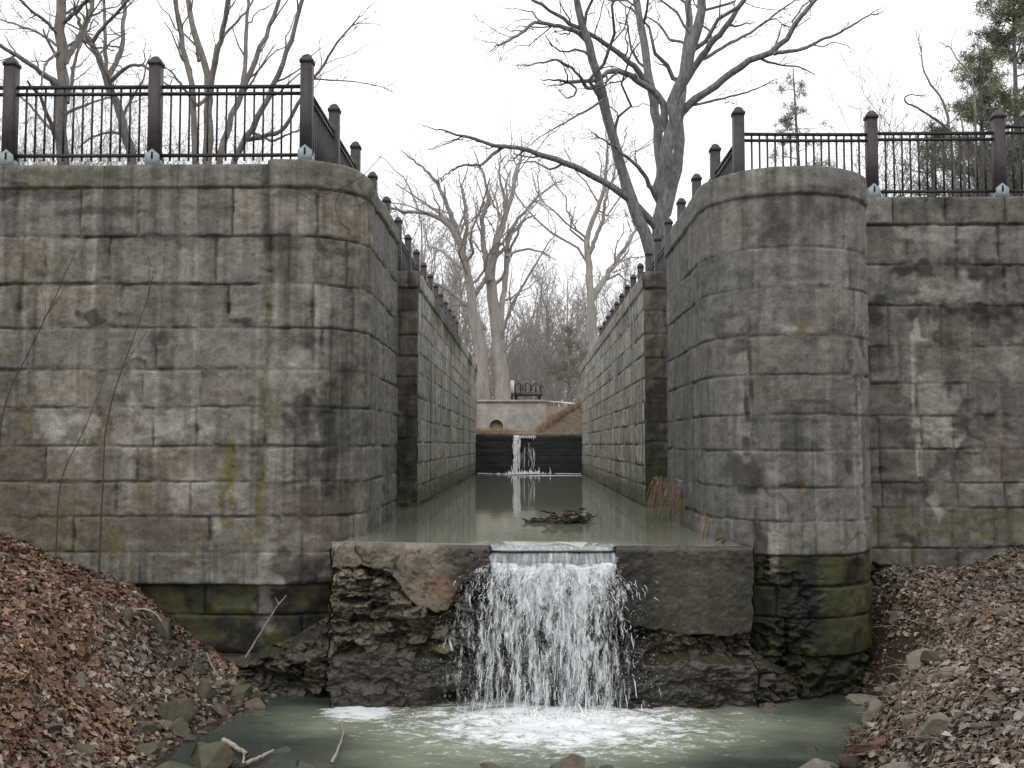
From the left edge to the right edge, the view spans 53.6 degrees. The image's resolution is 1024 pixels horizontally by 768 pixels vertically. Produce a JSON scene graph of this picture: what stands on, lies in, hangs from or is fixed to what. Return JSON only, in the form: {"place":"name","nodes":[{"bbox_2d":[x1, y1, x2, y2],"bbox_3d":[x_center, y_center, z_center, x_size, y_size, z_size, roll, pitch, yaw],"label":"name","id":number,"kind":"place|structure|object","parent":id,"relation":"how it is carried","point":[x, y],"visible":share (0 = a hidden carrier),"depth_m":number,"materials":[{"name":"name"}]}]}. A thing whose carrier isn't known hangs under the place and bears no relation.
{"place":"outdoors","nodes":[
{"label":"outdoors","id":0,"kind":"place"},
{"bbox_2d":[0,326,1023,767],"bbox_3d":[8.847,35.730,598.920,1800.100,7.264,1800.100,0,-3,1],"label":"ground","id":1,"kind":"structure","parent":0,"point":[568,424],"depth_m":12.35,"materials":[{"name":"soil"}]},
{"bbox_2d":[0,252,75,443],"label":"sapling","id":2,"kind":"object","parent":1,"relation":"on","point":[29,350],"visible":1,"depth_m":13.09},
{"bbox_2d":[44,723,63,731],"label":"rock","id":3,"kind":"object","parent":1,"relation":"on","point":[52,727],"visible":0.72,"depth_m":9.11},
{"bbox_2d":[0,0,130,164],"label":"bare tree","id":4,"kind":"object","parent":1,"relation":"on","point":[58,28],"visible":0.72,"depth_m":25.67,"materials":[{"name":"grey plant"}]},
{"bbox_2d":[55,375,105,559],"bbox_3d":[-5.537,1.129,13.009,0.534,2.511,0.166,0,-3,1],"label":"sapling","id":5,"kind":"object","parent":1,"relation":"on","point":[62,478],"visible":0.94,"depth_m":12.94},
{"bbox_2d":[75,671,86,691],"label":"rock","id":6,"kind":"object","parent":1,"relation":"on","point":[80,678],"visible":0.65,"depth_m":10.50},
{"bbox_2d":[74,742,94,757],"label":"rock","id":7,"kind":"object","parent":1,"relation":"on","point":[90,749],"visible":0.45,"depth_m":9.19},
{"bbox_2d":[36,0,182,164],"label":"bare tree","id":8,"kind":"object","parent":1,"relation":"on","point":[124,6],"visible":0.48,"depth_m":27.71,"materials":[{"name":"grey plant"}]},
{"bbox_2d":[97,255,152,578],"bbox_3d":[-4.966,0.436,13.040,0.573,4.250,0.168,0,-3,1],"label":"sapling","id":9,"kind":"object","parent":1,"relation":"on","point":[99,554],"visible":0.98,"depth_m":12.98,"materials":[{"name":"wood"}]},
{"bbox_2d":[120,607,133,619],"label":"rock","id":10,"kind":"object","parent":1,"relation":"on","point":[128,613],"visible":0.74,"depth_m":12.14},
{"bbox_2d":[0,543,258,767],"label":"dry stalks","id":11,"kind":"object","parent":1,"relation":"on","point":[75,677],"visible":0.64,"depth_m":10.64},
{"bbox_2d":[0,534,258,767],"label":"fallen leaves","id":12,"kind":"object","parent":1,"relation":"on","point":[20,607],"visible":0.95,"depth_m":10.96,"materials":[{"name":"plant"}]},
{"bbox_2d":[133,608,219,678],"bbox_3d":[-4.081,3.138,12.328,1.317,0.772,0.155,-1,-4,21],"label":"driftwood stick","id":13,"kind":"object","parent":12,"relation":"on","point":[151,611],"visible":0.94,"depth_m":12.50,"materials":[{"name":"brown wood"}]},
{"bbox_2d":[137,721,156,734],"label":"rock","id":14,"kind":"object","parent":1,"relation":"on","point":[143,726],"visible":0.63,"depth_m":10.49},
{"bbox_2d":[135,742,161,754],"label":"rock","id":15,"kind":"object","parent":1,"relation":"on","point":[149,748],"visible":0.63,"depth_m":10.09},
{"bbox_2d":[150,612,170,644],"bbox_3d":[-4.366,3.086,12.651,0.448,0.500,0.295,-2,-4,34],"label":"rock","id":16,"kind":"object","parent":1,"relation":"on","point":[163,627],"visible":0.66,"depth_m":12.52,"materials":[{"name":"stone"}]},
{"bbox_2d":[156,761,196,767],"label":"rock","id":17,"kind":"object","parent":1,"relation":"on","point":[170,764],"visible":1,"depth_m":9.55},
{"bbox_2d":[158,698,195,722],"bbox_3d":[-3.696,3.691,11.156,0.406,0.488,0.325,0,-3,1],"label":"rock","id":18,"kind":"object","parent":1,"relation":"on","point":[184,708],"visible":0.63,"depth_m":11.08,"materials":[{"name":"stone"}]},
{"bbox_2d":[171,717,190,737],"bbox_3d":[-3.533,3.701,10.838,0.216,0.267,0.153,1,-4,-19],"label":"rock","id":19,"kind":"object","parent":1,"relation":"on","point":[180,727],"visible":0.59,"depth_m":10.81,"materials":[{"name":"stone"}]},
{"bbox_2d":[0,17,412,198],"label":"undergrowth","id":20,"kind":"object","parent":1,"relation":"on","point":[78,134],"visible":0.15,"depth_m":21.72,"materials":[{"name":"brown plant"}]},
{"bbox_2d":[197,678,215,702],"bbox_3d":[-3.636,3.618,11.871,0.293,0.360,0.235,0,-3,1],"label":"rock","id":21,"kind":"object","parent":1,"relation":"on","point":[205,689],"visible":0.6,"depth_m":11.80,"materials":[{"name":"stone"}]},
{"bbox_2d":[190,741,234,767],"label":"rock","id":22,"kind":"object","parent":1,"relation":"on","point":[217,754],"visible":1,"depth_m":9.71,"materials":[{"name":"stone"}]},
{"bbox_2d":[210,704,228,717],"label":"rock","id":23,"kind":"object","parent":1,"relation":"on","point":[221,710],"visible":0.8,"depth_m":11.59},
{"bbox_2d":[0,159,477,661],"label":"stone wall","id":24,"kind":"structure","parent":1,"relation":"on","point":[270,410],"depth_m":13.45,"materials":[{"name":"stone"}]},
{"bbox_2d":[0,54,458,333],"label":"metal fence","id":25,"kind":"object","parent":24,"relation":"on","point":[319,131],"visible":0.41,"depth_m":13.73,"materials":[{"name":"metal"}]},
{"bbox_2d":[265,152,383,230],"bbox_3d":[-2.420,-2.691,13.702,1.690,1.182,0.575,2,-4,-35],"label":"creeper","id":26,"kind":"object","parent":24,"relation":"attached to","point":[331,191],"visible":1,"depth_m":13.57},
{"bbox_2d":[244,697,265,708],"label":"rock","id":27,"kind":"object","parent":1,"relation":"on","point":[256,703],"visible":0.66,"depth_m":12.02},
{"bbox_2d":[157,0,393,163],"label":"bare tree","id":28,"kind":"object","parent":1,"relation":"on","point":[202,59],"visible":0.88,"depth_m":22.50,"materials":[{"name":"grey plant"}]},
{"bbox_2d":[381,177,484,310],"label":"bare tree","id":29,"kind":"object","parent":1,"relation":"on","point":[421,238],"visible":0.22,"depth_m":91.52,"materials":[{"name":"plant"}]},
{"bbox_2d":[411,216,459,311],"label":"bare tree","id":30,"kind":"object","parent":1,"relation":"on","point":[428,242],"visible":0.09,"depth_m":75.65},
{"bbox_2d":[412,204,479,311],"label":"bare tree","id":31,"kind":"object","parent":1,"relation":"on","point":[438,241],"visible":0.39,"depth_m":66.35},
{"bbox_2d":[412,221,487,336],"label":"bare tree","id":32,"kind":"object","parent":1,"relation":"on","point":[454,253],"visible":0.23,"depth_m":83.48,"materials":[{"name":"plant"}]},
{"bbox_2d":[436,246,486,348],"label":"bare tree","id":33,"kind":"object","parent":1,"relation":"on","point":[463,328],"visible":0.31,"depth_m":68.52,"materials":[{"name":"plant"}]},
{"bbox_2d":[436,235,490,345],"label":"bare tree","id":34,"kind":"object","parent":1,"relation":"on","point":[462,298],"visible":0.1,"depth_m":89.35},
{"bbox_2d":[450,278,511,360],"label":"bare tree","id":35,"kind":"object","parent":1,"relation":"on","point":[473,349],"visible":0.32,"depth_m":76.54,"materials":[{"name":"plant"}]},
{"bbox_2d":[364,86,606,399],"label":"bare tree","id":36,"kind":"object","parent":1,"relation":"on","point":[498,326],"visible":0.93,"depth_m":57.87,"materials":[{"name":"wood"}]},
{"bbox_2d":[464,278,509,374],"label":"bare tree","id":37,"kind":"object","parent":1,"relation":"on","point":[483,314],"visible":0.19,"depth_m":105.30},
{"bbox_2d":[477,428,517,434],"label":"dry grass","id":38,"kind":"structure","parent":1,"relation":"on","point":[495,431],"depth_m":47.28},
{"bbox_2d":[485,279,536,369],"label":"bare tree","id":39,"kind":"object","parent":1,"relation":"on","point":[513,326],"visible":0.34,"depth_m":96.43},
{"bbox_2d":[476,400,547,430],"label":"culvert headwall","id":40,"kind":"object","parent":1,"relation":"on","point":[521,415],"visible":0.4,"depth_m":52.40,"materials":[{"name":"concrete"}]},
{"bbox_2d":[510,380,513,399],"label":"marker post","id":41,"kind":"object","parent":1,"relation":"on","point":[511,386],"visible":0.82,"depth_m":59.42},
{"bbox_2d":[235,541,796,708],"bbox_3d":[-0.031,3.132,13.044,7.050,2.312,2.087,0,-3,1],"label":"weir","id":42,"kind":"object","parent":1,"relation":"on","point":[378,633],"visible":0.69,"depth_m":12.26,"materials":[{"name":"stone"}]},
{"bbox_2d":[245,595,286,658],"bbox_3d":[-3.103,3.061,12.789,0.559,0.814,0.040,-1,-4,13],"label":"driftwood stick","id":43,"kind":"object","parent":42,"relation":"on","point":[252,646],"visible":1,"depth_m":12.79,"materials":[{"name":"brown wood"}]},
{"bbox_2d":[722,539,739,544],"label":"rock","id":44,"kind":"object","parent":42,"relation":"on","point":[726,541],"visible":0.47,"depth_m":12.68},
{"bbox_2d":[505,324,541,399],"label":"bare tree","id":45,"kind":"object","parent":1,"relation":"on","point":[520,356],"visible":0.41,"depth_m":69.97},
{"bbox_2d":[510,296,537,378],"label":"bare tree","id":46,"kind":"object","parent":1,"relation":"on","point":[521,336],"visible":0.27,"depth_m":93.02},
{"bbox_2d":[76,594,972,767],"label":"rubble","id":47,"kind":"object","parent":1,"relation":"on","point":[850,761],"visible":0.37,"depth_m":11.29,"materials":[{"name":"stone"}]},
{"bbox_2d":[475,435,581,473],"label":"weir","id":48,"kind":"object","parent":1,"relation":"on","point":[553,454],"visible":0.7,"depth_m":43.59,"materials":[{"name":"wood"}]},
{"bbox_2d":[514,383,542,399],"bbox_3d":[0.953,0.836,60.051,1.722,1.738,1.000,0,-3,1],"label":"park bench","id":49,"kind":"object","parent":1,"relation":"on","point":[530,393],"visible":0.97,"depth_m":59.60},
{"bbox_2d":[459,298,601,406],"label":"undergrowth","id":50,"kind":"object","parent":1,"relation":"on","point":[542,383],"visible":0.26,"depth_m":63.73,"materials":[{"name":"plant"}]},
{"bbox_2d":[506,266,557,399],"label":"bare tree","id":51,"kind":"object","parent":1,"relation":"on","point":[529,316],"visible":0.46,"depth_m":84.29,"materials":[{"name":"wood"}]},
{"bbox_2d":[496,231,573,398],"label":"bare tree","id":52,"kind":"object","parent":1,"relation":"on","point":[508,305],"visible":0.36,"depth_m":100.44,"materials":[{"name":"wood"}]},
{"bbox_2d":[515,284,567,378],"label":"bare tree","id":53,"kind":"object","parent":1,"relation":"on","point":[534,328],"visible":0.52,"depth_m":72.27,"materials":[{"name":"plant"}]},
{"bbox_2d":[525,314,566,395],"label":"bare tree","id":54,"kind":"object","parent":1,"relation":"on","point":[546,354],"visible":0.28,"depth_m":68.14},
{"bbox_2d":[513,263,583,405],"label":"bare tree","id":55,"kind":"object","parent":1,"relation":"on","point":[547,319],"visible":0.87,"depth_m":65.71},
{"bbox_2d":[543,309,571,405],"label":"bare tree","id":56,"kind":"object","parent":1,"relation":"on","point":[553,347],"visible":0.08,"depth_m":88.87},
{"bbox_2d":[543,333,577,405],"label":"bare tree","id":57,"kind":"object","parent":1,"relation":"on","point":[557,370],"visible":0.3,"depth_m":64.05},
{"bbox_2d":[542,319,587,407],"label":"bare tree","id":58,"kind":"object","parent":1,"relation":"on","point":[570,332],"visible":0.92,"depth_m":55.06,"materials":[{"name":"brown plant"}]},
{"bbox_2d":[539,242,594,404],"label":"bare tree","id":59,"kind":"object","parent":1,"relation":"on","point":[556,305],"visible":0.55,"depth_m":76.79,"materials":[{"name":"wood"}]},
{"bbox_2d":[550,288,587,371],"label":"bare tree","id":60,"kind":"object","parent":1,"relation":"on","point":[572,318],"visible":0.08,"depth_m":100.73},
{"bbox_2d":[553,297,599,400],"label":"bare tree","id":61,"kind":"object","parent":1,"relation":"on","point":[585,342],"visible":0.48,"depth_m":62.89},
{"bbox_2d":[564,265,601,357],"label":"bare tree","id":62,"kind":"object","parent":1,"relation":"on","point":[584,285],"visible":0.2,"depth_m":81.02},
{"bbox_2d":[479,40,691,351],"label":"bare tree","id":63,"kind":"object","parent":1,"relation":"on","point":[592,292],"visible":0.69,"depth_m":50.43,"materials":[{"name":"wood"}]},
{"bbox_2d":[570,259,620,356],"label":"bare tree","id":64,"kind":"object","parent":1,"relation":"on","point":[597,281],"visible":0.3,"depth_m":69.75,"materials":[{"name":"plant"}]},
{"bbox_2d":[580,251,636,328],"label":"bare tree","id":65,"kind":"object","parent":1,"relation":"on","point":[635,270],"visible":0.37,"depth_m":68.13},
{"bbox_2d":[597,240,644,324],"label":"bare tree","id":66,"kind":"object","parent":1,"relation":"on","point":[625,283],"visible":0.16,"depth_m":75.33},
{"bbox_2d":[421,0,885,261],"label":"bare tree","id":67,"kind":"object","parent":1,"relation":"on","point":[669,143],"visible":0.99,"depth_m":29.49,"materials":[{"name":"grey plant"}]},
{"bbox_2d":[765,69,835,166],"bbox_3d":[10.204,-6.219,36.193,2.763,10.330,3.251,-2,-4,34],"label":"pine tree","id":68,"kind":"object","parent":1,"relation":"on","point":[787,123],"visible":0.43,"depth_m":36.44,"materials":[{"name":"green plant"}]},
{"bbox_2d":[580,166,1023,698],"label":"stone wall","id":69,"kind":"structure","parent":1,"relation":"on","point":[825,377],"depth_m":14.29,"materials":[{"name":"stone"}]},
{"bbox_2d":[645,476,670,520],"bbox_3d":[2.536,1.927,16.734,0.684,0.842,0.326,0,-3,1],"label":"grass tuft","id":70,"kind":"object","parent":69,"relation":"attached to","point":[660,484],"visible":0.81,"depth_m":16.77,"materials":[{"name":"plant"}]},
{"bbox_2d":[697,512,708,536],"bbox_3d":[2.691,1.911,13.449,0.506,0.598,0.279,0,-3,1],"label":"grass tuft","id":71,"kind":"object","parent":69,"relation":"on","point":[703,526],"visible":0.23,"depth_m":13.50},
{"bbox_2d":[599,107,1023,336],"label":"metal fence","id":72,"kind":"object","parent":69,"relation":"on","point":[733,161],"visible":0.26,"depth_m":15.53,"materials":[{"name":"metal"}]},
{"bbox_2d":[799,758,837,767],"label":"rock","id":73,"kind":"object","parent":1,"relation":"on","point":[813,763],"visible":0.94,"depth_m":9.46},
{"bbox_2d":[848,721,859,732],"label":"rock","id":74,"kind":"object","parent":1,"relation":"on","point":[850,725],"visible":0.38,"depth_m":10.90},
{"bbox_2d":[845,694,874,704],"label":"rock","id":75,"kind":"object","parent":1,"relation":"on","point":[857,699],"visible":0.48,"depth_m":12.28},
{"bbox_2d":[845,737,884,752],"bbox_3d":[3.209,3.114,8.797,0.680,0.116,0.160,-7,-3,-8],"label":"rock","id":76,"kind":"object","parent":1,"relation":"on","point":[865,749],"visible":0.56,"depth_m":8.74,"materials":[{"name":"brown stone"}]},
{"bbox_2d":[862,672,871,684],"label":"rock","id":77,"kind":"object","parent":1,"relation":"on","point":[867,674],"visible":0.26,"depth_m":12.98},
{"bbox_2d":[861,697,884,728],"bbox_3d":[3.476,3.167,9.725,0.213,0.297,0.198,-3,-4,37],"label":"rock","id":78,"kind":"object","parent":1,"relation":"on","point":[875,704],"visible":0.52,"depth_m":9.69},
{"bbox_2d":[872,557,893,568],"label":"rock","id":79,"kind":"object","parent":1,"relation":"on","point":[880,562],"visible":0.91,"depth_m":14.81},
{"bbox_2d":[879,762,912,767],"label":"rock","id":80,"kind":"object","parent":1,"relation":"on","point":[898,765],"visible":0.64,"depth_m":7.68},
{"bbox_2d":[889,611,903,624],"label":"rock","id":81,"kind":"object","parent":1,"relation":"on","point":[894,615],"visible":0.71,"depth_m":13.24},
{"bbox_2d":[781,11,1023,196],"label":"undergrowth","id":82,"kind":"object","parent":1,"relation":"on","point":[972,187],"visible":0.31,"depth_m":22.88,"materials":[{"name":"grey plant"}]},
{"bbox_2d":[900,713,918,729],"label":"rock","id":83,"kind":"object","parent":1,"relation":"on","point":[907,725],"visible":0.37,"depth_m":8.48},
{"bbox_2d":[906,648,933,668],"bbox_3d":[4.167,2.806,10.299,0.362,0.216,0.254,3,-5,-42],"label":"rock","id":84,"kind":"object","parent":1,"relation":"on","point":[912,658],"visible":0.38,"depth_m":10.29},
{"bbox_2d":[817,539,1023,767],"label":"fallen leaves","id":85,"kind":"object","parent":1,"relation":"on","point":[984,746],"visible":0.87,"depth_m":9.16,"materials":[{"name":"plant"}]},
{"bbox_2d":[914,712,949,741],"bbox_3d":[3.199,2.626,7.717,0.262,0.252,0.183,2,-4,-26],"label":"rock","id":86,"kind":"object","parent":1,"relation":"on","point":[933,724],"visible":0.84,"depth_m":7.66,"materials":[{"name":"stone"}]},
{"bbox_2d":[900,116,984,196],"bbox_3d":[10.653,-4.300,25.040,2.195,4.669,1.828,-2,-4,29],"label":"pine tree","id":87,"kind":"object","parent":1,"relation":"on","point":[932,147],"visible":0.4,"depth_m":25.07,"materials":[{"name":"green plant"}]},
{"bbox_2d":[939,666,954,679],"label":"rock","id":88,"kind":"object","parent":1,"relation":"on","point":[946,669],"visible":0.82,"depth_m":9.00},
{"bbox_2d":[904,15,992,196],"bbox_3d":[10.574,-6.752,24.469,1.409,5.061,2.873,-3,-5,42],"label":"bare tree","id":89,"kind":"object","parent":1,"relation":"on","point":[947,128],"visible":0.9,"depth_m":24.29,"materials":[{"name":"grey plant"}]},
{"bbox_2d":[916,46,1023,196],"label":"pine tree","id":90,"kind":"object","parent":1,"relation":"on","point":[996,80],"visible":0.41,"depth_m":25.95,"materials":[{"name":"green plant"}]},
{"bbox_2d":[970,722,991,729],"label":"rock","id":91,"kind":"object","parent":1,"relation":"on","point":[973,725],"visible":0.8,"depth_m":7.41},
{"bbox_2d":[945,0,1023,196],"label":"pine tree","id":92,"kind":"object","parent":1,"relation":"on","point":[996,37],"visible":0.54,"depth_m":27.16,"materials":[{"name":"green plant"}]},
{"bbox_2d":[992,606,1011,616],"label":"rock","id":93,"kind":"object","parent":1,"relation":"on","point":[1002,611],"visible":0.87,"depth_m":11.21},
{"bbox_2d":[0,0,1023,405],"label":"sky","id":94,"kind":"structure","parent":0,"point":[443,78],"materials":[{"name":"white"}]},
{"bbox_2d":[169,692,866,767],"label":"stream water","id":95,"kind":"structure","parent":0,"point":[307,728],"depth_m":10.89,"materials":[{"name":"liquid"}]},
{"bbox_2d":[230,684,252,700],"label":"rock","id":96,"kind":"object","parent":95,"relation":"in","point":[242,692],"visible":0.65,"depth_m":12.19,"materials":[{"name":"stone"}]},
{"bbox_2d":[221,737,273,765],"bbox_3d":[-2.638,3.691,10.240,0.389,0.075,0.897,2,-4,-29],"label":"driftwood stick","id":97,"kind":"object","parent":95,"relation":"in","point":[235,747],"visible":0.96,"depth_m":10.15,"materials":[{"name":"brown wood"}]},
{"bbox_2d":[267,746,292,752],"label":"rock","id":98,"kind":"object","parent":95,"relation":"in","point":[283,749],"visible":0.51,"depth_m":10.33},
{"bbox_2d":[242,721,347,765],"bbox_3d":[-2.202,3.695,10.487,0.981,0.038,1.520,0,-3,1],"label":"driftwood stick","id":99,"kind":"object","parent":95,"relation":"in","point":[331,761],"visible":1,"depth_m":10.06,"materials":[{"name":"brown wood"}]},
{"bbox_2d":[295,760,315,767],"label":"rock","id":100,"kind":"object","parent":95,"relation":"in","point":[301,764],"visible":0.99,"depth_m":9.84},
{"bbox_2d":[479,762,499,767],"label":"rock","id":101,"kind":"object","parent":95,"relation":"in","point":[487,765],"visible":1,"depth_m":9.76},
{"bbox_2d":[550,754,584,767],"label":"rock","id":102,"kind":"object","parent":95,"relation":"in","point":[573,761],"visible":1,"depth_m":9.77,"materials":[{"name":"stone"}]},
{"bbox_2d":[762,702,775,708],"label":"rock","id":103,"kind":"object","parent":95,"relation":"in","point":[768,705],"visible":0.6,"depth_m":12.07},
{"bbox_2d":[806,747,817,751],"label":"rock","id":104,"kind":"object","parent":95,"relation":"in","point":[815,749],"visible":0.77,"depth_m":10.40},
{"bbox_2d":[490,435,550,473],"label":"waterfall","id":105,"kind":"structure","parent":0,"point":[516,450],"depth_m":43.30,"materials":[{"name":"white liquid"}]},
{"bbox_2d":[477,473,580,473],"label":"foam","id":106,"kind":"object","parent":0,"point":[535,473],"visible":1,"depth_m":42.68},
{"bbox_2d":[345,474,729,550],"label":"pool water","id":107,"kind":"structure","parent":0,"point":[492,509],"depth_m":17.12,"materials":[{"name":"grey liquid"}]},
{"bbox_2d":[522,508,596,523],"bbox_3d":[1.066,2.156,16.760,1.046,0.226,2.149,-2,-4,33],"label":"driftwood raft","id":108,"kind":"object","parent":107,"relation":"on","point":[568,516],"visible":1,"depth_m":16.13,"materials":[{"name":"brown plant"}]},
{"bbox_2d":[658,483,685,526],"bbox_3d":[2.543,1.879,15.348,0.684,0.757,0.298,0,-3,1],"label":"grass tuft","id":109,"kind":"object","parent":107,"relation":"in","point":[679,500],"visible":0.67,"depth_m":15.38,"materials":[{"name":"plant"}]},
{"bbox_2d":[406,543,692,729],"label":"waterfall","id":110,"kind":"structure","parent":0,"point":[581,566],"depth_m":12.09,"materials":[{"name":"white liquid"}]},
{"bbox_2d":[532,475,573,475],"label":"foam","id":111,"kind":"object","parent":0,"point":[552,475],"visible":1,"depth_m":40.55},
{"bbox_2d":[533,396,580,433],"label":"dry grass","id":112,"kind":"structure","parent":0,"point":[552,420],"depth_m":44.71,"materials":[{"name":"plant"}]},
{"bbox_2d":[715,526,726,540],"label":"rock","id":113,"kind":"object","parent":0,"point":[720,533],"visible":1,"depth_m":12.80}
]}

